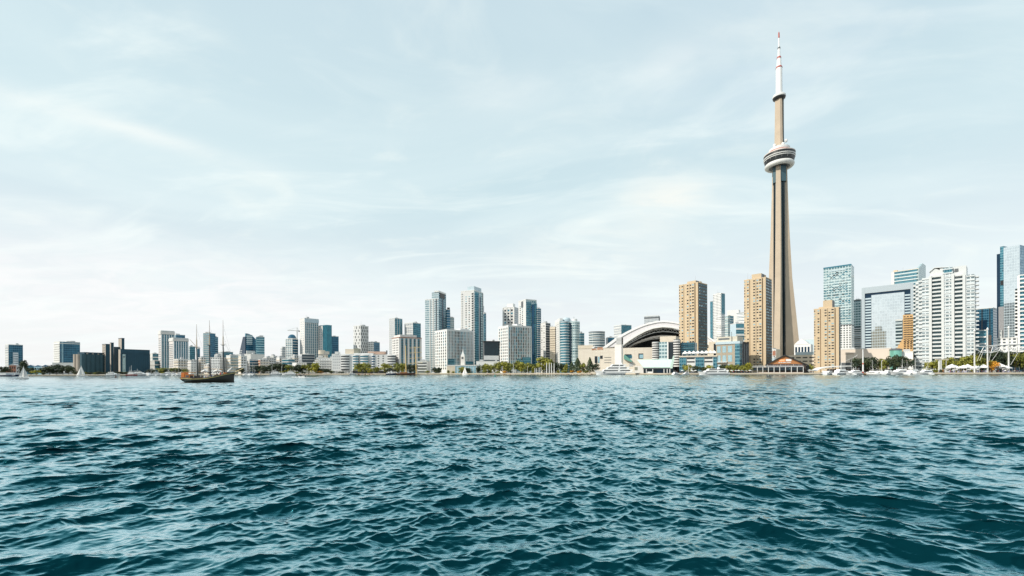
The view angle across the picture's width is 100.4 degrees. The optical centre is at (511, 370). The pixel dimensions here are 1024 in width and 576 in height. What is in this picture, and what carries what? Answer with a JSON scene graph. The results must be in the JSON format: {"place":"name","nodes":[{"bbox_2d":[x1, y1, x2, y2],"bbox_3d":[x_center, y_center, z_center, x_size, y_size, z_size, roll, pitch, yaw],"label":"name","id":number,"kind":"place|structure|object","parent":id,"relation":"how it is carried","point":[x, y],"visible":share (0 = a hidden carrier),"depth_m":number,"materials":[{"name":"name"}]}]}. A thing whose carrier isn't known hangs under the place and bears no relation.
{"place":"outdoors","nodes":[
{"label":"outdoors","id":0,"kind":"place"},
{"bbox_2d":[306,350,328,372],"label":"terraced building","id":1,"kind":"structure","parent":0,"point":[323,353],"depth_m":564.17,"materials":[{"name":"white concrete"}]},
{"bbox_2d":[19,371,995,374],"bbox_3d":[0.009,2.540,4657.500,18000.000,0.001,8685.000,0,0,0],"label":"ground","id":2,"kind":"structure","parent":0,"point":[386,373],"depth_m":526.43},
{"bbox_2d":[5,343,22,366],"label":"glass condo","id":3,"kind":"structure","parent":2,"relation":"on","point":[13,353],"depth_m":644.91,"materials":[{"name":"blue glass"}]},
{"bbox_2d":[53,341,79,362],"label":"glass condo","id":4,"kind":"structure","parent":2,"relation":"on","point":[64,352],"depth_m":646.83,"materials":[{"name":"blue glass"}]},
{"bbox_2d":[73,352,104,373],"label":"grain silo","id":5,"kind":"object","parent":2,"relation":"on","point":[90,361],"visible":0.51,"depth_m":567.94,"materials":[{"name":"concrete"}]},
{"bbox_2d":[102,344,109,371],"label":"headhouse","id":6,"kind":"structure","parent":2,"relation":"on","point":[106,349],"depth_m":586.73,"materials":[{"name":"concrete"}]},
{"bbox_2d":[110,343,113,371],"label":"headhouse","id":7,"kind":"structure","parent":2,"relation":"on","point":[111,356],"depth_m":580.71,"materials":[{"name":"concrete"}]},
{"bbox_2d":[113,347,119,371],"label":"headhouse","id":8,"kind":"structure","parent":2,"relation":"on","point":[115,359],"depth_m":573.22,"materials":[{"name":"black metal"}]},
{"bbox_2d":[118,349,149,373],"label":"building","id":9,"kind":"structure","parent":2,"relation":"on","point":[134,360],"depth_m":572.16,"materials":[{"name":"glass"}]},
{"bbox_2d":[150,360,158,373],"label":"block","id":10,"kind":"structure","parent":2,"relation":"on","point":[154,364],"depth_m":601.12,"materials":[{"name":"white concrete"}]},
{"bbox_2d":[158,330,174,373],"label":"striped tower","id":11,"kind":"structure","parent":2,"relation":"on","point":[163,347],"depth_m":603.80,"materials":[{"name":"grey concrete"}]},
{"bbox_2d":[168,338,188,372],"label":"striped tower","id":12,"kind":"structure","parent":2,"relation":"on","point":[178,348],"depth_m":576.25,"materials":[{"name":"grey concrete"}]},
{"bbox_2d":[173,357,187,373],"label":"building","id":13,"kind":"structure","parent":2,"relation":"on","point":[181,363],"depth_m":558.97,"materials":[{"name":"grey concrete"}]},
{"bbox_2d":[187,359,198,373],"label":"building","id":14,"kind":"structure","parent":2,"relation":"on","point":[191,364],"depth_m":552.49,"materials":[{"name":"grey concrete"}]},
{"bbox_2d":[198,356,205,373],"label":"building","id":15,"kind":"structure","parent":2,"relation":"on","point":[201,359],"depth_m":561.20,"materials":[{"name":"grey concrete"}]},
{"bbox_2d":[203,332,215,363],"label":"glass tower","id":16,"kind":"structure","parent":2,"relation":"on","point":[206,346],"depth_m":681.35,"materials":[{"name":"blue glass"}]},
{"bbox_2d":[210,356,225,373],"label":"building","id":17,"kind":"structure","parent":2,"relation":"on","point":[216,362],"depth_m":544.93,"materials":[{"name":"grey concrete"}]},
{"bbox_2d":[226,354,239,373],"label":"building","id":18,"kind":"structure","parent":2,"relation":"on","point":[232,361],"depth_m":553.59,"materials":[{"name":"white concrete"}]},
{"bbox_2d":[238,354,246,373],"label":"building","id":19,"kind":"structure","parent":2,"relation":"on","point":[242,359],"depth_m":547.71,"materials":[{"name":"white concrete"}]},
{"bbox_2d":[239,333,255,353],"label":"curved tower","id":20,"kind":"structure","parent":2,"relation":"on","point":[248,344],"depth_m":643.66,"materials":[{"name":"blue glass"}]},
{"bbox_2d":[237,353,264,359],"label":"podium","id":21,"kind":"object","parent":2,"relation":"on","point":[255,356],"visible":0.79,"depth_m":607.90,"materials":[{"name":"white concrete"}]},
{"bbox_2d":[247,359,257,373],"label":"building","id":22,"kind":"structure","parent":2,"relation":"on","point":[252,362],"depth_m":563.22,"materials":[{"name":"grey concrete"}]},
{"bbox_2d":[256,335,264,353],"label":"glass tower","id":23,"kind":"structure","parent":2,"relation":"on","point":[260,344],"depth_m":633.03,"materials":[{"name":"blue glass"}]},
{"bbox_2d":[258,358,269,373],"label":"building","id":24,"kind":"structure","parent":2,"relation":"on","point":[264,362],"depth_m":563.88,"materials":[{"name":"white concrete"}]},
{"bbox_2d":[285,334,297,358],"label":"domed tower","id":25,"kind":"structure","parent":2,"relation":"on","point":[291,344],"depth_m":642.30,"materials":[{"name":"grey concrete"}]},
{"bbox_2d":[298,353,314,364],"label":"building","id":26,"kind":"structure","parent":2,"relation":"on","point":[307,358],"depth_m":590.47,"materials":[{"name":"stone"}]},
{"bbox_2d":[300,317,318,359],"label":"condo tower","id":27,"kind":"structure","parent":2,"relation":"on","point":[309,335],"depth_m":647.36,"materials":[{"name":"glass"}]},
{"bbox_2d":[318,356,331,373],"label":"building","id":28,"kind":"structure","parent":2,"relation":"on","point":[325,363],"depth_m":545.04,"materials":[{"name":"grey concrete"}]},
{"bbox_2d":[319,325,331,357],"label":"condo tower","id":29,"kind":"structure","parent":2,"relation":"on","point":[325,337],"depth_m":648.42,"materials":[{"name":"blue glass"}]},
{"bbox_2d":[332,336,338,353],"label":"glass tower","id":30,"kind":"structure","parent":2,"relation":"on","point":[335,343],"depth_m":658.84,"materials":[{"name":"blue glass"}]},
{"bbox_2d":[353,324,368,352],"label":"patterned tower","id":31,"kind":"structure","parent":2,"relation":"on","point":[360,336],"depth_m":665.15,"materials":[{"name":"white paint"}]},
{"bbox_2d":[332,348,395,373],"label":"waterfront block","id":32,"kind":"structure","parent":2,"relation":"on","point":[348,360],"depth_m":537.85,"materials":[{"name":"white paint"}]},
{"bbox_2d":[368,341,379,350],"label":"building","id":33,"kind":"structure","parent":2,"relation":"on","point":[373,346],"depth_m":672.20,"materials":[{"name":"blue concrete"}]},
{"bbox_2d":[389,317,402,354],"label":"glass tower","id":34,"kind":"structure","parent":2,"relation":"on","point":[395,326],"depth_m":645.47,"materials":[{"name":"grey concrete"}]},
{"bbox_2d":[391,335,421,372],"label":"apartment block","id":35,"kind":"structure","parent":2,"relation":"on","point":[401,342],"depth_m":553.34,"materials":[{"name":"grey concrete"}]},
{"bbox_2d":[404,322,420,337],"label":"glass tower","id":36,"kind":"structure","parent":2,"relation":"on","point":[412,328],"depth_m":645.46,"materials":[{"name":"glass"}]},
{"bbox_2d":[417,359,429,372],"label":"building","id":37,"kind":"structure","parent":2,"relation":"on","point":[424,367],"depth_m":535.05,"materials":[{"name":"white paint"}]},
{"bbox_2d":[425,290,445,372],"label":"condo tower","id":38,"kind":"structure","parent":2,"relation":"on","point":[435,312],"depth_m":603.43,"materials":[{"name":"glass"}]},
{"bbox_2d":[296,373,591,374],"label":"rocks","id":39,"kind":"object","parent":2,"relation":"on","point":[484,374],"visible":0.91,"depth_m":464.82,"materials":[{"name":"grey stone"}]},
{"bbox_2d":[435,329,473,372],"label":"residential block","id":40,"kind":"structure","parent":2,"relation":"on","point":[451,345],"depth_m":536.11,"materials":[{"name":"grey concrete"}]},
{"bbox_2d":[449,331,471,364],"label":"windows","id":41,"kind":"structure","parent":40,"relation":"in","point":[449,331],"depth_m":536.13,"materials":[{"name":"grey glass"}]},
{"bbox_2d":[461,286,483,364],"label":"condo tower","id":42,"kind":"structure","parent":2,"relation":"on","point":[472,319],"depth_m":600.38,"materials":[{"name":"grey concrete"}]},
{"bbox_2d":[482,340,498,360],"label":"building","id":43,"kind":"structure","parent":2,"relation":"on","point":[490,350],"depth_m":537.25,"materials":[{"name":"grey glass"}]},
{"bbox_2d":[502,303,517,325],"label":"condo tower","id":44,"kind":"structure","parent":2,"relation":"on","point":[510,314],"depth_m":624.11,"materials":[{"name":"grey concrete"}]},
{"bbox_2d":[498,324,531,372],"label":"residential block","id":45,"kind":"structure","parent":2,"relation":"on","point":[515,342],"depth_m":528.52,"materials":[{"name":"grey concrete"}]},
{"bbox_2d":[509,327,530,362],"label":"windows","id":46,"kind":"structure","parent":45,"relation":"in","point":[509,327],"depth_m":526.92,"materials":[{"name":"grey glass"}]},
{"bbox_2d":[518,299,536,372],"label":"condo tower","id":47,"kind":"structure","parent":2,"relation":"on","point":[527,312],"depth_m":574.99,"materials":[{"name":"blue glass"}]},
{"bbox_2d":[537,308,540,372],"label":"glass tower","id":48,"kind":"structure","parent":2,"relation":"on","point":[538,331],"depth_m":575.62,"materials":[{"name":"glass"}]},
{"bbox_2d":[540,321,550,372],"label":"condo tower","id":49,"kind":"structure","parent":2,"relation":"on","point":[545,339],"depth_m":572.93,"materials":[{"name":"stone"}]},
{"bbox_2d":[550,326,555,372],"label":"condo tower","id":50,"kind":"structure","parent":2,"relation":"on","point":[553,343],"depth_m":561.03,"materials":[{"name":"beige stone"}]},
{"bbox_2d":[555,317,579,372],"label":"bow fronted tower","id":51,"kind":"structure","parent":2,"relation":"on","point":[567,336],"depth_m":539.61,"materials":[{"name":"glass"}]},
{"bbox_2d":[589,331,604,347],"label":"drum office","id":52,"kind":"structure","parent":2,"relation":"on","point":[596,339],"depth_m":801.77,"materials":[{"name":"white concrete"}]},
{"bbox_2d":[615,337,622,363],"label":"sign pillar","id":53,"kind":"structure","parent":2,"relation":"on","point":[619,351],"depth_m":426.96,"materials":[{"name":"white concrete"}]},
{"bbox_2d":[614,324,631,346],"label":"office block","id":54,"kind":"structure","parent":2,"relation":"on","point":[619,330],"depth_m":856.47,"materials":[{"name":"blue concrete"}]},
{"bbox_2d":[578,345,678,372],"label":"exhibition hall","id":55,"kind":"structure","parent":2,"relation":"on","point":[603,358],"depth_m":464.89,"materials":[{"name":"stone"}]},
{"bbox_2d":[644,315,659,323],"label":"office block","id":56,"kind":"structure","parent":2,"relation":"on","point":[647,319],"depth_m":856.59,"materials":[{"name":"grey concrete"}]},
{"bbox_2d":[635,355,674,372],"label":"ferry pavilion","id":57,"kind":"structure","parent":2,"relation":"on","point":[658,366],"depth_m":395.82,"materials":[{"name":"white metal"}]},
{"bbox_2d":[603,320,715,354],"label":"domed arena","id":58,"kind":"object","parent":2,"relation":"on","point":[649,333],"visible":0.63,"depth_m":607.43,"materials":[{"name":"white paint"}]},
{"bbox_2d":[652,336,696,372],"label":"waterfront condo","id":59,"kind":"structure","parent":2,"relation":"on","point":[667,347],"depth_m":430.23,"materials":[{"name":"white concrete"}]},
{"bbox_2d":[679,276,706,355],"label":"apartment tower","id":60,"kind":"structure","parent":2,"relation":"on","point":[692,311],"depth_m":476.50,"materials":[{"name":"beige concrete"}]},
{"bbox_2d":[679,284,706,350],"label":"windows","id":61,"kind":"structure","parent":60,"relation":"in","point":[699,284],"depth_m":478.60,"materials":[{"name":"brown glass"}]},
{"bbox_2d":[679,355,716,372],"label":"shopping arcade","id":62,"kind":"object","parent":2,"relation":"on","point":[703,361],"visible":0.74,"depth_m":398.58,"materials":[{"name":"blue concrete"}]},
{"bbox_2d":[710,301,712,338],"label":"glass tower","id":63,"kind":"structure","parent":2,"relation":"on","point":[711,319],"depth_m":901.31,"materials":[{"name":"blue glass"}]},
{"bbox_2d":[713,290,724,341],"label":"office tower","id":64,"kind":"structure","parent":2,"relation":"on","point":[718,314],"depth_m":855.01,"materials":[{"name":"grey concrete"}]},
{"bbox_2d":[725,315,733,336],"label":"office tower","id":65,"kind":"structure","parent":2,"relation":"on","point":[729,319],"depth_m":884.83,"materials":[{"name":"grey glass"}]},
{"bbox_2d":[715,332,748,372],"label":"framed office","id":66,"kind":"structure","parent":2,"relation":"on","point":[733,350],"depth_m":384.91,"materials":[{"name":"blue concrete"}]},
{"bbox_2d":[727,310,743,322],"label":"office tower","id":67,"kind":"structure","parent":2,"relation":"on","point":[738,316],"depth_m":912.12,"materials":[{"name":"grey concrete"}]},
{"bbox_2d":[730,319,743,341],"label":"office","id":68,"kind":"structure","parent":2,"relation":"on","point":[736,328],"depth_m":620.18,"materials":[{"name":"grey concrete"}]},
{"bbox_2d":[744,273,771,372],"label":"apartment tower","id":69,"kind":"structure","parent":2,"relation":"on","point":[758,312],"depth_m":400.53,"materials":[{"name":"beige concrete"}]},
{"bbox_2d":[744,280,771,365],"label":"windows","id":70,"kind":"structure","parent":69,"relation":"in","point":[753,280],"depth_m":401.74,"materials":[{"name":"brown glass"}]},
{"bbox_2d":[763,32,798,356],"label":"telecom tower","id":71,"kind":"structure","parent":2,"relation":"on","point":[778,159],"depth_m":683.05,"materials":[{"name":"concrete"}]},
{"bbox_2d":[753,355,808,372],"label":"pub","id":72,"kind":"structure","parent":2,"relation":"on","point":[786,362],"depth_m":373.02,"materials":[{"name":"brown wood"}]},
{"bbox_2d":[788,352,813,371],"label":"parking structure","id":73,"kind":"object","parent":2,"relation":"on","point":[806,357],"visible":0.38,"depth_m":426.35,"materials":[{"name":"beige concrete"}]},
{"bbox_2d":[794,339,812,354],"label":"gabled office","id":74,"kind":"structure","parent":2,"relation":"on","point":[801,345],"depth_m":647.14,"materials":[{"name":"white paint"}]},
{"bbox_2d":[814,300,840,371],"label":"apartment tower","id":75,"kind":"structure","parent":2,"relation":"on","point":[827,333],"depth_m":390.40,"materials":[{"name":"beige concrete"}]},
{"bbox_2d":[823,264,853,348],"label":"glass tower","id":76,"kind":"structure","parent":2,"relation":"on","point":[838,285],"depth_m":566.79,"materials":[{"name":"teal glass"}]},
{"bbox_2d":[854,299,861,348],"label":"banded tower","id":77,"kind":"structure","parent":2,"relation":"on","point":[857,323],"depth_m":602.37,"materials":[{"name":"glass"}]},
{"bbox_2d":[850,357,865,369],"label":"broadleaf tree","id":78,"kind":"object","parent":2,"relation":"on","point":[857,362],"visible":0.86,"depth_m":364.24,"materials":[{"name":"green plant"}]},
{"bbox_2d":[811,365,914,372],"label":"marina canopy","id":79,"kind":"object","parent":2,"relation":"on","point":[817,369],"visible":0.3,"depth_m":375.00,"materials":[{"name":"white paint"}]},
{"bbox_2d":[841,347,891,368],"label":"podium","id":80,"kind":"object","parent":2,"relation":"on","point":[847,355],"visible":0.6,"depth_m":415.23,"materials":[{"name":"beige concrete"}]},
{"bbox_2d":[867,357,878,370],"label":"broadleaf tree","id":81,"kind":"object","parent":2,"relation":"on","point":[875,362],"visible":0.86,"depth_m":361.63,"materials":[{"name":"green plant"}]},
{"bbox_2d":[862,282,913,348],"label":"office building","id":82,"kind":"structure","parent":2,"relation":"on","point":[884,307],"depth_m":497.82,"materials":[{"name":"blue glass"}]},
{"bbox_2d":[886,354,902,370],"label":"broadleaf tree","id":83,"kind":"object","parent":2,"relation":"on","point":[894,358],"visible":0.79,"depth_m":359.25,"materials":[{"name":"green plant"}]},
{"bbox_2d":[889,348,901,368],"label":"green drum","id":84,"kind":"object","parent":2,"relation":"on","point":[894,351],"visible":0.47,"depth_m":395.33,"materials":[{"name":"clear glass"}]},
{"bbox_2d":[895,319,902,346],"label":"banded block","id":85,"kind":"structure","parent":2,"relation":"on","point":[899,329],"depth_m":452.02,"materials":[{"name":"grey concrete"}]},
{"bbox_2d":[896,314,913,370],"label":"stepped hotel","id":86,"kind":"structure","parent":2,"relation":"on","point":[907,341],"depth_m":432.48,"materials":[{"name":"concrete"}]},
{"bbox_2d":[902,349,912,368],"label":"podium","id":87,"kind":"object","parent":2,"relation":"on","point":[908,353],"visible":0.43,"depth_m":394.11,"materials":[{"name":"white paint"}]},
{"bbox_2d":[891,263,925,284],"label":"glass tower","id":88,"kind":"structure","parent":2,"relation":"on","point":[916,275],"depth_m":713.15,"materials":[{"name":"blue concrete"}]},
{"bbox_2d":[913,265,978,371],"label":"balcony tower","id":89,"kind":"structure","parent":2,"relation":"on","point":[944,312],"depth_m":384.99,"materials":[{"name":"white concrete"}]},
{"bbox_2d":[976,330,986,371],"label":"building","id":90,"kind":"structure","parent":2,"relation":"on","point":[982,335],"depth_m":376.92,"materials":[{"name":"blue glass"}]},
{"bbox_2d":[976,307,996,370],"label":"glass block","id":91,"kind":"structure","parent":2,"relation":"on","point":[987,318],"depth_m":564.99,"materials":[{"name":"blue glass"}]},
{"bbox_2d":[984,351,1003,370],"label":"broadleaf tree","id":92,"kind":"object","parent":2,"relation":"on","point":[993,354],"visible":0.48,"depth_m":349.28,"materials":[{"name":"green plant"}]},
{"bbox_2d":[973,326,1023,372],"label":"truss canopy","id":93,"kind":"object","parent":2,"relation":"on","point":[987,352],"visible":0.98,"depth_m":337.77,"materials":[{"name":"white metal"}]},
{"bbox_2d":[988,330,1017,370],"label":"building","id":94,"kind":"structure","parent":2,"relation":"on","point":[1001,340],"depth_m":386.38,"materials":[{"name":"white paint"}]},
{"bbox_2d":[1002,351,1015,369],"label":"broadleaf tree","id":95,"kind":"object","parent":2,"relation":"on","point":[1005,356],"visible":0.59,"depth_m":347.73,"materials":[{"name":"green plant"}]},
{"bbox_2d":[997,245,1023,337],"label":"skyscraper","id":96,"kind":"structure","parent":2,"relation":"on","point":[1010,264],"depth_m":529.57,"materials":[{"name":"glass"}]},
{"bbox_2d":[1010,352,1023,371],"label":"broadleaf tree","id":97,"kind":"object","parent":2,"relation":"on","point":[1019,358],"visible":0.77,"depth_m":347.06,"materials":[{"name":"green plant"}]},
{"bbox_2d":[1015,274,1023,355],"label":"balcony tower","id":98,"kind":"structure","parent":2,"relation":"on","point":[1019,312],"depth_m":379.02,"materials":[{"name":"grey concrete"}]},
{"bbox_2d":[0,374,1023,575],"bbox_3d":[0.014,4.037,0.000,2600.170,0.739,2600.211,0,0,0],"label":"water","id":99,"kind":"structure","parent":0,"point":[587,475],"depth_m":16.46,"materials":[{"name":"teal liquid"}]},
{"bbox_2d":[179,320,242,382],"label":"sailing ship","id":100,"kind":"object","parent":99,"relation":"on","point":[223,377],"visible":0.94,"depth_m":165.28,"materials":[{"name":"brown wood"}]},
{"bbox_2d":[396,346,422,374],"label":"wooden ship","id":101,"kind":"object","parent":99,"relation":"on","point":[403,373],"visible":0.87,"depth_m":495.69,"materials":[{"name":"brown wood"}]},
{"bbox_2d":[594,363,634,374],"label":"yacht","id":102,"kind":"object","parent":99,"relation":"on","point":[618,369],"visible":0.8,"depth_m":410.45,"materials":[{"name":"white plastic"}]},
{"bbox_2d":[698,367,729,374],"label":"yacht","id":103,"kind":"object","parent":99,"relation":"on","point":[718,371],"visible":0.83,"depth_m":364.84,"materials":[{"name":"white plastic"}]},
{"bbox_2d":[0,0,1023,371],"label":"sky","id":104,"kind":"structure","parent":0,"point":[255,168],"materials":[{"name":"white"}]},
{"bbox_2d":[28,372,1023,375],"bbox_3d":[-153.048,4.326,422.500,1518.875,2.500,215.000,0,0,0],"label":"quay face","id":105,"kind":"object","parent":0,"point":[582,373],"visible":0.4,"depth_m":436.30},
{"bbox_2d":[97,374,941,375],"bbox_3d":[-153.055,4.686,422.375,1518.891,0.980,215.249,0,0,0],"label":"quay waterline","id":106,"kind":"object","parent":105,"relation":"attached to","point":[595,374],"visible":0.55,"depth_m":401.75,"materials":[{"name":"grey concrete"}]},
{"label":"lawn","id":107,"kind":"structure","parent":0,"visible":0},
{"bbox_2d":[446,365,477,372],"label":"pavilion","id":108,"kind":"structure","parent":107,"relation":"on","point":[454,368],"depth_m":501.64,"materials":[{"name":"white glass"}]},
{"bbox_2d":[476,359,498,372],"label":"pavilion","id":109,"kind":"structure","parent":107,"relation":"on","point":[480,362],"depth_m":515.80,"materials":[{"name":"white paint"}]},
{"bbox_2d":[536,356,552,371],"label":"broadleaf tree","id":110,"kind":"object","parent":107,"relation":"on","point":[542,361],"visible":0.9,"depth_m":463.62,"materials":[{"name":"green plant"}]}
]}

